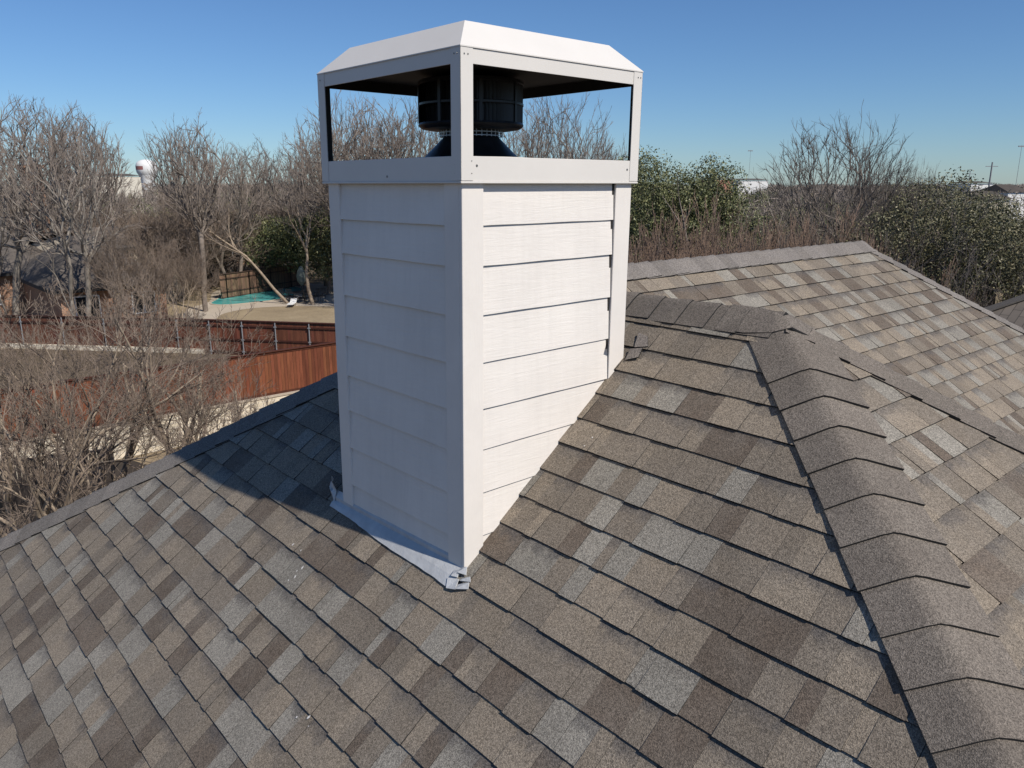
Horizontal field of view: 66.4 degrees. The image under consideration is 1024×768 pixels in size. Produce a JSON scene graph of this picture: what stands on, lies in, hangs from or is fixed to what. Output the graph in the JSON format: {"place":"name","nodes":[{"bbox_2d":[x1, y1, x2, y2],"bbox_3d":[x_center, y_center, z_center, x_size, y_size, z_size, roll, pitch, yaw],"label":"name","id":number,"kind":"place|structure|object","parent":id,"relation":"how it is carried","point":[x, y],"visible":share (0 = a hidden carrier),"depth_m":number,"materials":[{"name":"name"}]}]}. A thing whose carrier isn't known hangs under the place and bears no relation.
{"place":"outdoors","nodes":[
{"label":"outdoors","id":0,"kind":"place"},
{"bbox_2d":[117,447,177,464],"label":"yard","id":1,"kind":"structure","parent":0,"point":[153,457],"depth_m":29.28,"materials":[{"name":"beige plant"}]},
{"bbox_2d":[0,349,332,429],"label":"garden bed","id":2,"kind":"object","parent":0,"point":[70,362],"depth_m":38.98,"materials":[{"name":"tan twig"},{"name":"bark"}]},
{"bbox_2d":[2,262,334,355],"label":"lawn","id":3,"kind":"structure","parent":0,"point":[322,314],"depth_m":53.93,"materials":[{"name":"beige plant"}]},
{"bbox_2d":[0,158,49,314],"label":"brick house","id":4,"kind":"structure","parent":3,"relation":"on","point":[9,257],"depth_m":52.53,"materials":[{"name":"brown brick"}]},
{"bbox_2d":[0,94,100,314],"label":"bare tree","id":5,"kind":"object","parent":3,"relation":"on","point":[18,263],"visible":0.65,"depth_m":44.55,"materials":[{"name":"brown plant"}]},
{"bbox_2d":[0,185,104,229],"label":"bare bush","id":6,"kind":"object","parent":3,"relation":"on","point":[21,218],"visible":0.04,"depth_m":72.60,"materials":[{"name":"brown plant"}]},
{"bbox_2d":[0,94,106,238],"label":"bare tree","id":7,"kind":"object","parent":3,"relation":"on","point":[68,164],"visible":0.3,"depth_m":54.67,"materials":[{"name":"brown plant"}]},
{"bbox_2d":[0,95,151,315],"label":"bare tree","id":8,"kind":"object","parent":3,"relation":"on","point":[65,242],"visible":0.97,"depth_m":41.62,"materials":[{"name":"brown plant"}]},
{"bbox_2d":[36,108,117,211],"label":"bare tree","id":9,"kind":"object","parent":3,"relation":"on","point":[68,183],"visible":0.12,"depth_m":64.01,"materials":[{"name":"brown plant"}]},
{"bbox_2d":[4,196,164,230],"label":"bare bush","id":10,"kind":"object","parent":3,"relation":"on","point":[128,212],"visible":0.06,"depth_m":63.12,"materials":[{"name":"brown plant"}]},
{"bbox_2d":[45,114,143,225],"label":"bare tree","id":11,"kind":"object","parent":3,"relation":"on","point":[113,173],"visible":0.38,"depth_m":61.96,"materials":[{"name":"brown plant"}]},
{"bbox_2d":[20,234,175,317],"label":"brick house","id":12,"kind":"structure","parent":3,"relation":"on","point":[37,273],"depth_m":47.69,"materials":[{"name":"brown brick"}]},
{"bbox_2d":[74,295,101,316],"bbox_3d":[-24.977,-4.528,46.126,1.370,1.370,0.070,-12,19,-40],"label":"window","id":13,"kind":"structure","parent":12,"relation":"in","point":[83,298],"depth_m":45.97,"materials":[{"name":"grey glass"}]},
{"bbox_2d":[131,290,156,313],"bbox_3d":[-22.643,-5.042,48.137,1.370,1.370,0.070,-12,19,-40],"label":"window","id":14,"kind":"structure","parent":12,"relation":"in","point":[135,301],"depth_m":48.10,"materials":[{"name":"grey glass"}]},
{"bbox_2d":[29,225,180,300],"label":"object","id":15,"kind":"structure","parent":3,"relation":"on","point":[71,235],"depth_m":55.55,"materials":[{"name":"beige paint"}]},
{"bbox_2d":[82,216,171,316],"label":"crape myrtle","id":16,"kind":"object","parent":3,"relation":"on","point":[102,260],"visible":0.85,"depth_m":43.24,"materials":[{"name":"brown plant"}]},
{"bbox_2d":[31,188,231,266],"bbox_3d":[-28.451,-10.265,58.184,12.676,8.340,14.796,6,16,23],"label":"bare bush","id":17,"kind":"object","parent":3,"relation":"on","point":[146,221],"visible":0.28,"depth_m":56.74,"materials":[{"name":"brown plant"}]},
{"bbox_2d":[90,222,183,317],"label":"crape myrtle","id":18,"kind":"object","parent":3,"relation":"on","point":[151,257],"visible":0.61,"depth_m":44.83,"materials":[{"name":"brown plant"}]},
{"bbox_2d":[75,194,232,251],"bbox_3d":[-28.618,-11.649,63.083,13.651,8.604,15.934,-9,17,-32],"label":"bare bush","id":19,"kind":"object","parent":3,"relation":"on","point":[156,213],"visible":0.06,"depth_m":60.59,"materials":[{"name":"brown plant"}]},
{"bbox_2d":[47,195,271,301],"bbox_3d":[-25.114,-10.364,58.918,14.796,8.165,12.676,-3,15,-12],"label":"bare bush","id":20,"kind":"object","parent":3,"relation":"on","point":[196,239],"visible":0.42,"depth_m":56.32,"materials":[{"name":"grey plant"}]},
{"bbox_2d":[125,234,214,317],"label":"crape myrtle","id":21,"kind":"object","parent":3,"relation":"on","point":[184,278],"visible":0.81,"depth_m":45.67,"materials":[{"name":"brown plant"}]},
{"bbox_2d":[138,107,222,280],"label":"bare tree","id":22,"kind":"object","parent":3,"relation":"on","point":[161,174],"visible":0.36,"depth_m":67.09,"materials":[{"name":"brown plant"}]},
{"bbox_2d":[157,208,235,283],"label":"evergreen tree","id":23,"kind":"object","parent":3,"relation":"on","point":[205,249],"visible":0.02,"depth_m":66.72,"materials":[{"name":"green plant"}]},
{"bbox_2d":[145,169,288,303],"bbox_3d":[-21.578,-10.324,55.717,9.188,9.737,9.116,-12,19,-39],"label":"bare tree","id":24,"kind":"object","parent":3,"relation":"on","point":[247,258],"visible":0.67,"depth_m":55.82,"materials":[{"name":"brown plant"}]},
{"bbox_2d":[151,191,296,286],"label":"bare bush","id":25,"kind":"object","parent":3,"relation":"on","point":[235,255],"visible":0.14,"depth_m":65.01,"materials":[{"name":"brown plant"}]},
{"bbox_2d":[153,185,301,272],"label":"bare bush","id":26,"kind":"object","parent":3,"relation":"on","point":[245,264],"visible":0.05,"depth_m":71.96,"materials":[{"name":"brown plant"}]},
{"bbox_2d":[167,318,335,355],"bbox_3d":[-10.989,-2.237,39.659,14.200,1.820,0.202,3,15,10],"label":"wooden fence","id":27,"kind":"object","parent":3,"relation":"on","point":[288,335],"visible":0.42,"depth_m":39.96,"materials":[{"name":"brown wood"}]},
{"bbox_2d":[216,139,291,267],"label":"bare tree","id":28,"kind":"object","parent":3,"relation":"on","point":[251,161],"visible":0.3,"depth_m":76.85,"materials":[{"name":"brown plant"}]},
{"bbox_2d":[215,203,314,269],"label":"bare bush","id":29,"kind":"object","parent":3,"relation":"on","point":[266,222],"visible":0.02,"depth_m":75.01,"materials":[{"name":"brown plant"}]},
{"bbox_2d":[242,199,299,242],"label":"bare bush","id":30,"kind":"object","parent":3,"relation":"on","point":[274,213],"visible":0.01,"depth_m":67.10,"materials":[{"name":"brown plant"}]},
{"bbox_2d":[245,135,317,218],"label":"bare tree","id":31,"kind":"object","parent":3,"relation":"on","point":[270,181],"visible":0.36,"depth_m":71.70,"materials":[{"name":"brown plant"}]},
{"bbox_2d":[296,201,331,262],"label":"evergreen tree","id":32,"kind":"object","parent":3,"relation":"on","point":[328,216],"visible":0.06,"depth_m":61.88,"materials":[{"name":"green plant"}]},
{"bbox_2d":[290,150,342,213],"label":"bare tree","id":33,"kind":"object","parent":3,"relation":"on","point":[320,184],"visible":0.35,"depth_m":54.18,"materials":[{"name":"brown plant"}]},
{"bbox_2d":[275,108,373,226],"bbox_3d":[-14.370,-14.870,62.460,9.051,15.148,8.899,-3,15,-11],"label":"bare tree","id":34,"kind":"object","parent":3,"relation":"on","point":[314,159],"visible":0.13,"depth_m":61.36,"materials":[{"name":"brown plant"}]},
{"bbox_2d":[333,98,414,160],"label":"bare tree","id":35,"kind":"object","parent":3,"relation":"on","point":[355,133],"visible":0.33,"depth_m":51.15,"materials":[{"name":"brown plant"}]},
{"bbox_2d":[345,104,439,159],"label":"bare tree","id":36,"kind":"object","parent":3,"relation":"on","point":[419,144],"visible":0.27,"depth_m":50.37,"materials":[{"name":"brown plant"}]},
{"bbox_2d":[387,96,441,157],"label":"bare tree","id":37,"kind":"object","parent":3,"relation":"on","point":[417,132],"visible":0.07,"depth_m":53.86,"materials":[{"name":"brown plant"}]},
{"bbox_2d":[500,101,574,158],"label":"bare tree","id":38,"kind":"object","parent":3,"relation":"on","point":[512,139],"visible":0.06,"depth_m":51.02,"materials":[{"name":"brown plant"}]},
{"bbox_2d":[510,93,620,159],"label":"bare tree","id":39,"kind":"object","parent":3,"relation":"on","point":[567,154],"visible":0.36,"depth_m":47.18,"materials":[{"name":"brown plant"}]},
{"bbox_2d":[547,106,633,186],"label":"bare tree","id":40,"kind":"object","parent":3,"relation":"on","point":[601,147],"visible":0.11,"depth_m":53.15,"materials":[{"name":"brown plant"}]},
{"bbox_2d":[183,283,333,318],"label":"patio","id":41,"kind":"structure","parent":0,"point":[212,312],"depth_m":57.48,"materials":[{"name":"concrete"}]},
{"bbox_2d":[145,118,233,311],"bbox_3d":[-21.146,-11.285,53.025,5.638,12.790,5.528,2,14,6],"label":"bare tree","id":42,"kind":"object","parent":41,"relation":"on","point":[202,222],"visible":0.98,"depth_m":52.05,"materials":[{"name":"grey plant"}]},
{"bbox_2d":[171,250,223,318],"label":"crape myrtle","id":43,"kind":"object","parent":41,"relation":"on","point":[201,279],"visible":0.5,"depth_m":49.84,"materials":[{"name":"brown plant"}]},
{"bbox_2d":[169,128,278,273],"bbox_3d":[-21.720,-13.338,60.839,8.349,12.976,8.492,-12,19,-39],"label":"bare tree","id":44,"kind":"object","parent":41,"relation":"on","point":[242,202],"visible":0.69,"depth_m":60.31,"materials":[{"name":"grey plant"}]},
{"bbox_2d":[210,286,301,304],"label":"swimming pool","id":45,"kind":"structure","parent":41,"relation":"on","point":[272,295],"depth_m":60.43,"materials":[{"name":"liquid"}]},
{"bbox_2d":[219,264,304,298],"bbox_3d":[-20.221,-8.514,64.183,0.202,1.900,9.661,7,16,25],"label":"wooden fence","id":46,"kind":"object","parent":41,"relation":"on","point":[235,284],"visible":0.89,"depth_m":63.17,"materials":[{"name":"brown wood"}]},
{"bbox_2d":[242,214,332,290],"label":"evergreen tree","id":47,"kind":"object","parent":41,"relation":"on","point":[282,236],"visible":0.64,"depth_m":62.06,"materials":[{"name":"green plant"}]},
{"bbox_2d":[287,299,296,307],"bbox_3d":[-15.897,-5.854,56.585,0.448,0.453,1.410,-1,14,-2],"label":"sun lounger","id":48,"kind":"object","parent":41,"relation":"on","point":[292,301],"visible":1,"depth_m":56.79,"materials":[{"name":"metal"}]},
{"bbox_2d":[288,291,306,301],"bbox_3d":[-15.915,-6.515,58.604,1.560,0.744,1.560,-12,19,-39],"label":"patio table","id":49,"kind":"object","parent":41,"relation":"on","point":[297,292],"visible":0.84,"depth_m":58.31,"materials":[{"name":"metal"}]},
{"bbox_2d":[268,156,333,304],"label":"bare tree","id":50,"kind":"object","parent":41,"relation":"on","point":[306,266],"visible":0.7,"depth_m":57.17,"materials":[{"name":"brown plant"}]},
{"bbox_2d":[296,266,306,298],"bbox_3d":[-16.115,-7.788,60.031,0.760,2.500,0.760,-12,19,-39],"label":"patio umbrella","id":51,"kind":"object","parent":41,"relation":"on","point":[301,278],"visible":0.88,"depth_m":59.67,"materials":[{"name":"fabric"}]},
{"bbox_2d":[271,132,341,285],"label":"bare tree","id":52,"kind":"object","parent":41,"relation":"on","point":[324,279],"visible":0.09,"depth_m":64.81,"materials":[{"name":"brown plant"}]},
{"bbox_2d":[291,210,332,294],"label":"evergreen tree","id":53,"kind":"object","parent":41,"relation":"on","point":[320,250],"visible":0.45,"depth_m":60.19,"materials":[{"name":"green plant"}]},
{"bbox_2d":[316,288,325,301],"bbox_3d":[-14.258,-6.651,58.605,0.537,0.998,0.567,5,15,21],"label":"patio chair","id":54,"kind":"object","parent":41,"relation":"on","point":[320,295],"visible":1,"depth_m":58.71,"materials":[{"name":"metal"}]},
{"bbox_2d":[278,90,389,230],"bbox_3d":[-11.744,-13.467,56.751,8.750,15.215,9.232,-10,18,-35],"label":"bare tree","id":55,"kind":"object","parent":41,"relation":"on","point":[336,143],"visible":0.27,"depth_m":55.63,"materials":[{"name":"brown plant"}]},
{"bbox_2d":[0,20,1023,767],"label":"house","id":56,"kind":"structure","parent":0,"point":[536,470],"depth_m":3.06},
{"bbox_2d":[0,0,1023,186],"label":"sky","id":57,"kind":"structure","parent":0,"point":[723,78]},
{"bbox_2d":[7,186,1023,277],"bbox_3d":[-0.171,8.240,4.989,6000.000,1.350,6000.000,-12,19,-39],"label":"ground","id":58,"kind":"structure","parent":0,"point":[788,228],"depth_m":176.07,"materials":[{"name":"brown plant"}]},
{"bbox_2d":[0,460,145,533],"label":"planting bed","id":59,"kind":"object","parent":58,"relation":"on","point":[131,469],"depth_m":25.05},
{"bbox_2d":[0,449,112,513],"bbox_3d":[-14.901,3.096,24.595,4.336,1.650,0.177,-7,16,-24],"label":"shrub","id":60,"kind":"object","parent":59,"relation":"on","point":[27,490],"visible":0.22,"depth_m":24.58,"materials":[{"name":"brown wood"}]},
{"bbox_2d":[0,262,259,537],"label":"crape myrtle","id":61,"kind":"object","parent":59,"relation":"on","point":[84,463],"visible":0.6,"depth_m":16.02,"materials":[{"name":"brown plant"}]},
{"bbox_2d":[0,275,278,537],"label":"crape myrtle","id":62,"kind":"object","parent":59,"relation":"on","point":[35,492],"visible":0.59,"depth_m":14.45,"materials":[{"name":"brown plant"}]},
{"bbox_2d":[0,271,279,531],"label":"crape myrtle","id":63,"kind":"object","parent":59,"relation":"on","point":[6,497],"visible":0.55,"depth_m":16.47,"materials":[{"name":"brown plant"}]},
{"bbox_2d":[50,173,143,213],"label":"warehouse","id":64,"kind":"structure","parent":58,"relation":"on","point":[135,181],"depth_m":231.75,"materials":[{"name":"beige metal"}]},
{"bbox_2d":[1,343,202,353],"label":"garden kerb","id":65,"kind":"structure","parent":58,"relation":"on","point":[38,346],"depth_m":41.52,"materials":[{"name":"concrete"}]},
{"bbox_2d":[0,314,169,347],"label":"wooden fence","id":66,"kind":"object","parent":65,"relation":"on","point":[22,322],"visible":0.36,"depth_m":41.58,"materials":[{"name":"brown wood"}]},
{"bbox_2d":[135,159,156,191],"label":"water tower","id":67,"kind":"structure","parent":58,"relation":"on","point":[141,166],"depth_m":540.29,"materials":[{"name":"white metal"}]},
{"bbox_2d":[0,390,298,478],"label":"retaining wall","id":68,"kind":"structure","parent":58,"relation":"on","point":[277,397],"depth_m":30.29,"materials":[{"name":"beige stone"}]},
{"bbox_2d":[1,341,336,440],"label":"wooden fence","id":69,"kind":"object","parent":68,"relation":"on","point":[310,364],"visible":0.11,"depth_m":32.36,"materials":[{"name":"brown wood"}]},
{"bbox_2d":[179,253,330,285],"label":"undergrowth","id":70,"kind":"object","parent":58,"relation":"on","point":[231,268],"visible":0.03,"depth_m":71.81,"materials":[{"name":"plant"}]},
{"bbox_2d":[241,214,313,267],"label":"evergreen tree","id":71,"kind":"object","parent":58,"relation":"on","point":[260,232],"visible":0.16,"depth_m":66.33,"materials":[{"name":"green plant"}]},
{"bbox_2d":[0,187,1023,242],"bbox_3d":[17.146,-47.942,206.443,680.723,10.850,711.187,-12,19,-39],"label":"distant evergreens","id":72,"kind":"object","parent":58,"relation":"on","point":[759,198],"visible":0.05,"depth_m":119.88,"materials":[{"name":"green plant"}]},
{"bbox_2d":[1,184,1023,253],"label":"distant woods","id":73,"kind":"object","parent":58,"relation":"on","point":[837,195],"visible":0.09,"depth_m":158.82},
{"bbox_2d":[7,179,1023,191],"bbox_3d":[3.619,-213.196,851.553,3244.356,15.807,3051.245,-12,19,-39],"label":"distant woods","id":74,"kind":"object","parent":58,"relation":"on","point":[773,184],"visible":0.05,"depth_m":866.61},
{"bbox_2d":[631,181,667,253],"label":"evergreen tree","id":75,"kind":"object","parent":58,"relation":"on","point":[648,213],"visible":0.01,"depth_m":28.23,"materials":[{"name":"green plant"}]},
{"bbox_2d":[618,145,729,260],"bbox_3d":[4.558,-2.254,26.630,5.425,11.069,7.166,-3,15,-13],"label":"evergreen tree","id":76,"kind":"object","parent":58,"relation":"on","point":[637,200],"visible":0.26,"depth_m":22.90,"materials":[{"name":"green plant"}]},
{"bbox_2d":[631,200,719,262],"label":"bare shrub","id":77,"kind":"object","parent":58,"relation":"on","point":[681,242],"visible":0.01,"depth_m":19.50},
{"bbox_2d":[628,187,751,262],"bbox_3d":[3.668,-0.115,20.529,5.420,9.898,7.569,9,17,32],"label":"bare shrub","id":78,"kind":"object","parent":58,"relation":"on","point":[649,256],"visible":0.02,"depth_m":18.63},
{"bbox_2d":[629,193,758,262],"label":"bare shrub","id":79,"kind":"object","parent":58,"relation":"on","point":[656,233],"depth_m":19.84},
{"bbox_2d":[638,151,753,255],"bbox_3d":[5.490,-1.474,24.030,5.155,10.951,6.353,-9,17,-30],"label":"evergreen tree","id":80,"kind":"object","parent":58,"relation":"on","point":[701,193],"visible":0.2,"depth_m":23.35,"materials":[{"name":"green plant"}]},
{"bbox_2d":[700,178,732,194],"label":"warehouse","id":81,"kind":"structure","parent":58,"relation":"on","point":[722,183],"depth_m":284.30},
{"bbox_2d":[628,203,812,262],"bbox_3d":[3.886,0.356,19.479,7.569,9.502,5.420,-2,14,-9],"label":"bare shrub","id":82,"kind":"object","parent":58,"relation":"on","point":[705,252],"visible":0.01,"depth_m":19.17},
{"bbox_2d":[638,197,809,260],"bbox_3d":[5.318,0.137,20.135,5.691,9.601,7.947,10,17,34],"label":"bare shrub","id":83,"kind":"object","parent":58,"relation":"on","point":[762,239],"visible":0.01,"depth_m":19.83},
{"bbox_2d":[660,167,795,252],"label":"evergreen tree","id":84,"kind":"object","parent":58,"relation":"on","point":[733,201],"visible":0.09,"depth_m":23.47,"materials":[{"name":"green plant"}]},
{"bbox_2d":[674,203,823,254],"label":"bare shrub","id":85,"kind":"object","parent":58,"relation":"on","point":[777,232],"depth_m":22.87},
{"bbox_2d":[733,179,767,206],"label":"warehouse","id":86,"kind":"structure","parent":58,"relation":"on","point":[755,183],"depth_m":309.78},
{"bbox_2d":[733,209,779,247],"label":"evergreen tree","id":87,"kind":"object","parent":58,"relation":"on","point":[752,224],"visible":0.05,"depth_m":28.64,"materials":[{"name":"green plant"}]},
{"bbox_2d":[702,199,854,250],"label":"bare shrub","id":88,"kind":"object","parent":58,"relation":"on","point":[775,230],"visible":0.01,"depth_m":23.65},
{"bbox_2d":[697,196,959,288],"bbox_3d":[7.924,0.032,20.344,7.569,9.700,5.420,1,14,5],"label":"bare shrub","id":89,"kind":"object","parent":58,"relation":"on","point":[793,232],"depth_m":19.20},
{"bbox_2d":[741,100,917,244],"bbox_3d":[10.402,-3.167,27.031,5.392,12.567,5.385,8,16,29],"label":"bare tree","id":90,"kind":"object","parent":58,"relation":"on","point":[859,187],"visible":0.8,"depth_m":25.79,"materials":[{"name":"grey plant"}]},
{"bbox_2d":[764,199,895,257],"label":"bare shrub","id":91,"kind":"object","parent":58,"relation":"on","point":[847,239],"visible":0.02,"depth_m":22.71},
{"bbox_2d":[694,209,992,307],"bbox_3d":[6.684,0.496,19.123,5.420,9.403,7.569,-11,18,-38],"label":"bare shrub","id":92,"kind":"object","parent":58,"relation":"on","point":[786,243],"depth_m":17.39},
{"bbox_2d":[720,175,1023,304],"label":"bare shrub","id":93,"kind":"object","parent":58,"relation":"on","point":[969,261],"visible":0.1,"depth_m":21.38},
{"bbox_2d":[722,174,1023,307],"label":"bare shrub","id":94,"kind":"object","parent":58,"relation":"on","point":[849,186],"visible":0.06,"depth_m":22.55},
{"bbox_2d":[827,136,925,251],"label":"bare tree","id":95,"kind":"object","parent":58,"relation":"on","point":[883,191],"visible":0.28,"depth_m":26.19,"materials":[{"name":"brown plant"}]},
{"bbox_2d":[802,175,1023,251],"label":"live oak","id":96,"kind":"object","parent":58,"relation":"on","point":[962,195],"visible":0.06,"depth_m":31.11,"materials":[{"name":"green plant"}]},
{"bbox_2d":[879,157,950,251],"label":"bare tree","id":97,"kind":"object","parent":58,"relation":"on","point":[905,191],"visible":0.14,"depth_m":26.27,"materials":[{"name":"brown plant"}]},
{"bbox_2d":[831,166,1023,298],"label":"live oak","id":98,"kind":"object","parent":58,"relation":"on","point":[922,212],"visible":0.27,"depth_m":22.83,"materials":[{"name":"green plant"}]},
{"bbox_2d":[868,186,1023,282],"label":"live oak","id":99,"kind":"object","parent":58,"relation":"on","point":[946,223],"visible":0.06,"depth_m":25.11,"materials":[{"name":"green plant"}]},
{"bbox_2d":[879,194,1023,306],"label":"live oak","id":100,"kind":"object","parent":58,"relation":"on","point":[1006,226],"visible":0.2,"depth_m":21.35,"materials":[{"name":"green plant"}]},
{"bbox_2d":[910,235,1023,301],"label":"live oak","id":101,"kind":"object","parent":58,"relation":"on","point":[1005,268],"visible":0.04,"depth_m":22.17,"materials":[{"name":"green plant"}]},
{"bbox_2d":[948,181,992,193],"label":"warehouse","id":102,"kind":"structure","parent":58,"relation":"on","point":[982,186],"depth_m":220.53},
{"bbox_2d":[951,191,1012,213],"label":"house","id":103,"kind":"structure","parent":58,"relation":"on","point":[986,192],"depth_m":128.10,"materials":[{"name":"beige paint"}]},
{"bbox_2d":[986,162,997,186],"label":"utility pole","id":104,"kind":"object","parent":58,"relation":"on","point":[991,166],"visible":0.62,"depth_m":191.10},
{"bbox_2d":[988,281,1002,304],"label":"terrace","id":105,"kind":"structure","parent":58,"relation":"on","point":[997,298],"depth_m":21.11,"materials":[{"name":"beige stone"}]},
{"bbox_2d":[978,184,1023,219],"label":"house","id":106,"kind":"structure","parent":58,"relation":"on","point":[996,188],"depth_m":158.93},
{"bbox_2d":[985,294,1023,328],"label":"house","id":107,"kind":"structure","parent":58,"relation":"on","point":[1011,310],"depth_m":13.68,"materials":[{"name":"grey brick"}]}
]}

